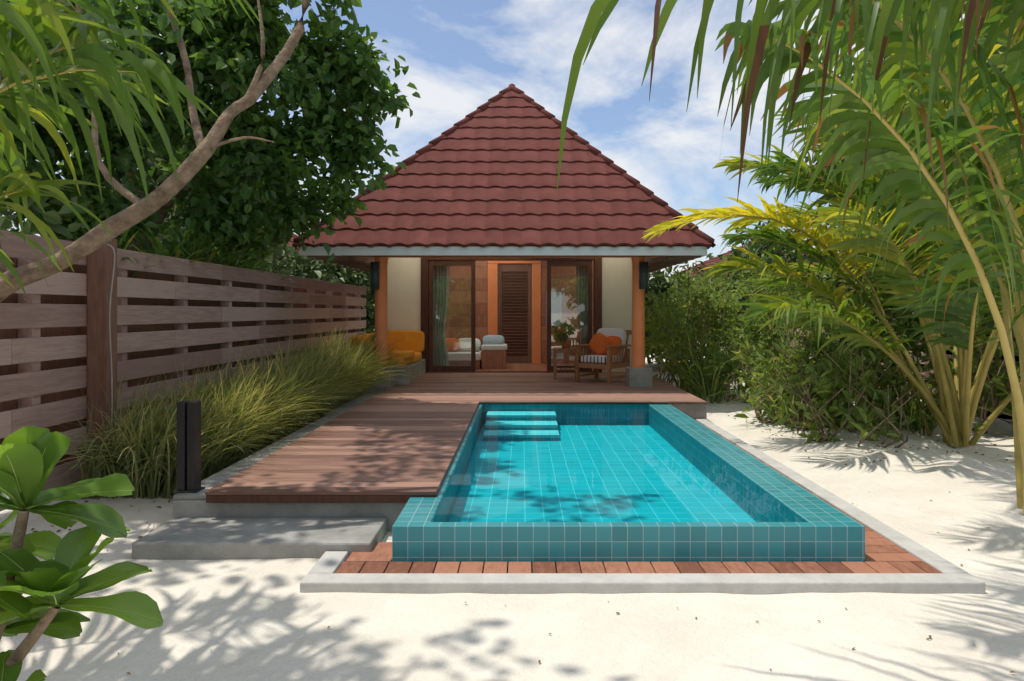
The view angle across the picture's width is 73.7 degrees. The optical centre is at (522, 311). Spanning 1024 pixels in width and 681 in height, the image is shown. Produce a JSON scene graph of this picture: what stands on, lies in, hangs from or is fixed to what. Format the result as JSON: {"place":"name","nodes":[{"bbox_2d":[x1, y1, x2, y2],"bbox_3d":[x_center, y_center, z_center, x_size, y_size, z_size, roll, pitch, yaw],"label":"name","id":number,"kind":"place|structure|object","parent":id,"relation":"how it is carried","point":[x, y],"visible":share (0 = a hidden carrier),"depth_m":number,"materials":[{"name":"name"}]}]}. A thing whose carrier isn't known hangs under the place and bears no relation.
{"place":"outdoors","nodes":[
{"label":"outdoors","id":0,"kind":"place"},
{"bbox_2d":[47,322,434,499],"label":"ornamental grass","id":1,"kind":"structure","parent":0,"point":[249,417],"depth_m":6.75,"materials":[{"name":"green plant"}]},
{"bbox_2d":[2,0,964,279],"label":"sky","id":2,"kind":"structure","parent":0,"point":[459,55],"materials":[{"name":"blue"}]},
{"bbox_2d":[0,353,1023,680],"bbox_3d":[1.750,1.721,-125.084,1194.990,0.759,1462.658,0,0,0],"label":"sand ground","id":3,"kind":"structure","parent":0,"point":[246,619],"depth_m":3.54,"materials":[{"name":"white sand"}]},
{"bbox_2d":[0,425,163,680],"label":"broadleaf shrub","id":4,"kind":"object","parent":3,"relation":"on","point":[30,456],"visible":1,"depth_m":1.99,"materials":[{"name":"green plant"}]},
{"bbox_2d":[0,0,264,296],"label":"coconut palm","id":5,"kind":"object","parent":3,"relation":"on","point":[25,51],"visible":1,"depth_m":2.98,"materials":[{"name":"green plant"}]},
{"bbox_2d":[0,230,365,511],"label":"wooden fence","id":6,"kind":"object","parent":3,"relation":"on","point":[197,314],"visible":0.53,"depth_m":7.14,"materials":[{"name":"brown wood"}]},
{"bbox_2d":[87,239,116,478],"bbox_3d":[-3.790,0.520,6.160,0.180,2.360,0.160,0,0,0],"label":"wooden post","id":7,"kind":"object","parent":6,"relation":"attached to","point":[100,262],"visible":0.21,"depth_m":6.08,"materials":[{"name":"brown wood"}]},
{"bbox_2d":[107,244,115,436],"bbox_3d":[-3.650,0.373,6.035,0.111,1.957,0.042,0,0,0],"label":"hanging rope","id":8,"kind":"object","parent":6,"relation":"hanging from","point":[110,337],"visible":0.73,"depth_m":6.02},
{"bbox_2d":[0,99,374,333],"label":"background foliage","id":9,"kind":"object","parent":3,"relation":"on","point":[310,268],"visible":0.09,"depth_m":14.79,"materials":[{"name":"green plant"}]},
{"bbox_2d":[82,218,302,289],"bbox_3d":[-4.187,-0.659,9.107,1.971,1.002,6.115,0,0,0],"label":"strap plant","id":10,"kind":"object","parent":3,"relation":"on","point":[197,251],"visible":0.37,"depth_m":8.42,"materials":[{"name":"green plant"}]},
{"bbox_2d":[0,0,420,302],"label":"tropical tree","id":11,"kind":"object","parent":3,"relation":"on","point":[242,170],"visible":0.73,"depth_m":8.54,"materials":[{"name":"green plant"}]},
{"bbox_2d":[132,518,386,559],"bbox_3d":[-1.755,1.596,4.688,1.550,0.208,0.555,0,0,0],"label":"concrete step","id":12,"kind":"object","parent":3,"relation":"on","point":[219,538],"visible":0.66,"depth_m":4.49,"materials":[{"name":"grey concrete"}]},
{"bbox_2d":[260,233,299,267],"bbox_3d":[-9.750,-1.152,24.000,5.885,5.504,8.185,0,0,0],"label":"neighbour villa","id":13,"kind":"object","parent":3,"relation":"on","point":[291,242],"visible":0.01,"depth_m":24.13,"materials":[{"name":"tile"}]},
{"bbox_2d":[173,373,706,530],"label":"wooden deck","id":14,"kind":"structure","parent":3,"relation":"on","point":[391,452],"depth_m":6.49,"materials":[{"name":"brown wood"}]},
{"bbox_2d":[173,401,204,492],"bbox_3d":[-2.495,1.004,5.110,0.180,0.668,0.140,0,0,0],"label":"garden bollard","id":15,"kind":"object","parent":14,"relation":"on","point":[188,446],"visible":1,"depth_m":5.06,"materials":[{"name":"black metal"}]},
{"bbox_2d":[553,347,574,379],"bbox_3d":[0.838,0.995,13.200,0.476,0.590,0.480,0,0,0],"label":"side table","id":16,"kind":"object","parent":14,"relation":"on","point":[556,350],"visible":0.74,"depth_m":12.97,"materials":[{"name":"brown wood"}]},
{"bbox_2d":[553,321,575,347],"bbox_3d":[0.804,0.433,13.182,0.460,0.533,0.539,0,0,0],"label":"potted plant","id":17,"kind":"object","parent":16,"relation":"on","point":[561,336],"visible":0.97,"depth_m":13.12,"materials":[{"name":"green plant"}]},
{"bbox_2d":[574,328,631,383],"bbox_3d":[1.531,0.800,12.790,0.770,0.980,0.902,0,0,38],"label":"wooden armchair","id":18,"kind":"object","parent":14,"relation":"on","point":[604,345],"visible":1,"depth_m":12.69,"materials":[{"name":"brown wood"}]},
{"bbox_2d":[292,84,715,391],"bbox_3d":[-0.300,-1.592,15.775,6.820,6.384,9.810,0,0,0],"label":"villa","id":19,"kind":"object","parent":3,"relation":"on","point":[475,224],"visible":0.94,"depth_m":12.29,"materials":[{"name":"tile"}]},
{"bbox_2d":[370,262,378,288],"bbox_3d":[-2.511,-0.620,11.681,0.149,0.460,0.195,0,0,24],"label":"wall lamp","id":20,"kind":"object","parent":19,"relation":"attached to","point":[374,275],"visible":1,"depth_m":11.60,"materials":[{"name":"metal"}]},
{"bbox_2d":[349,330,424,365],"bbox_3d":[-2.598,0.690,13.294,1.095,0.610,2.147,0,0,0],"label":"outdoor sofa","id":21,"kind":"object","parent":19,"relation":"on","point":[416,339],"visible":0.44,"depth_m":14.12,"materials":[{"name":"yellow fabric"}]},
{"bbox_2d":[446,335,506,369],"bbox_3d":[-1.225,0.906,15.600,1.750,0.751,1.000,0,0,0],"label":"daybed","id":22,"kind":"object","parent":19,"relation":"on","point":[492,353],"visible":0.8,"depth_m":15.30,"materials":[{"name":"white fabric"}]},
{"bbox_2d":[498,264,531,362],"bbox_3d":[-0.192,0.040,17.020,0.851,2.480,0.067,0,0,0],"label":"louvred door","id":23,"kind":"structure","parent":19,"relation":"in","point":[514,280],"depth_m":17.00,"materials":[{"name":"brown wood"}]},
{"bbox_2d":[639,262,647,288],"bbox_3d":[2.079,-0.620,11.681,0.149,0.460,0.195,0,0,24],"label":"wall lamp","id":24,"kind":"object","parent":19,"relation":"attached to","point":[643,275],"visible":1,"depth_m":11.60,"materials":[{"name":"metal"}]},
{"bbox_2d":[31,415,1015,674],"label":"fallen leaves","id":25,"kind":"object","parent":3,"relation":"on","point":[677,607],"visible":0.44,"depth_m":5.77,"materials":[{"name":"brown plant"}]},
{"bbox_2d":[300,404,984,593],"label":"swimming pool","id":26,"kind":"structure","parent":3,"relation":"in","point":[632,498],"depth_m":4.36,"materials":[{"name":"tile"}]},
{"bbox_2d":[645,254,838,401],"bbox_3d":[4.042,0.200,13.770,3.374,2.997,5.590,0,0,0],"label":"garden shrub","id":27,"kind":"object","parent":3,"relation":"on","point":[663,308],"visible":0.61,"depth_m":12.83,"materials":[{"name":"green plant"}]},
{"bbox_2d":[673,242,824,356],"bbox_3d":[9.050,-0.602,26.000,6.879,4.404,8.179,0,0,0],"label":"neighbour villa","id":28,"kind":"object","parent":3,"relation":"on","point":[716,259],"visible":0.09,"depth_m":25.68,"materials":[{"name":"tile"}]},
{"bbox_2d":[557,0,1023,202],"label":"coconut palm","id":29,"kind":"object","parent":3,"relation":"on","point":[600,11],"visible":0.98,"depth_m":3.28,"materials":[{"name":"green plant"}]},
{"bbox_2d":[641,85,966,435],"bbox_3d":[3.496,-1.020,8.483,4.160,5.055,2.689,0,0,0],"label":"young palm","id":30,"kind":"object","parent":3,"relation":"on","point":[752,214],"visible":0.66,"depth_m":8.24,"materials":[{"name":"plant"}]},
{"bbox_2d":[619,319,1018,435],"bbox_3d":[4.420,0.868,11.180,5.309,1.628,7.849,0,0,-12],"label":"tall grass clump","id":31,"kind":"object","parent":3,"relation":"on","point":[713,395],"visible":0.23,"depth_m":11.45,"materials":[{"name":"green plant"}]},
{"bbox_2d":[645,258,1013,447],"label":"shrub stems","id":32,"kind":"object","parent":3,"relation":"on","point":[863,395],"visible":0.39,"depth_m":8.76,"materials":[{"name":"green plant"}]},
{"bbox_2d":[645,20,1023,364],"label":"background foliage","id":33,"kind":"object","parent":3,"relation":"on","point":[662,281],"visible":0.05,"depth_m":17.52,"materials":[{"name":"green plant"}]},
{"bbox_2d":[701,111,1023,447],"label":"coconut palm","id":34,"kind":"object","parent":3,"relation":"on","point":[956,430],"visible":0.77,"depth_m":7.71,"materials":[{"name":"green plant"}]},
{"bbox_2d":[715,0,1023,515],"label":"coconut palm","id":35,"kind":"object","parent":3,"relation":"on","point":[989,134],"visible":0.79,"depth_m":3.88,"materials":[{"name":"green plant"}]},
{"bbox_2d":[730,264,1020,445],"bbox_3d":[4.918,0.430,9.170,3.907,2.552,3.714,0,0,0],"label":"garden shrub","id":36,"kind":"object","parent":3,"relation":"on","point":[825,384],"visible":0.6,"depth_m":8.81,"materials":[{"name":"green plant"}]},
{"bbox_2d":[747,304,1023,424],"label":"wooden fence","id":37,"kind":"object","parent":3,"relation":"on","point":[1005,415],"visible":0.03,"depth_m":9.95,"materials":[{"name":"brown wood"}]},
{"bbox_2d":[776,86,1015,414],"bbox_3d":[6.214,-0.819,10.106,5.080,4.776,5.322,0,0,25],"label":"coconut palm","id":38,"kind":"object","parent":3,"relation":"on","point":[793,265],"visible":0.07,"depth_m":10.19,"materials":[{"name":"green plant"}]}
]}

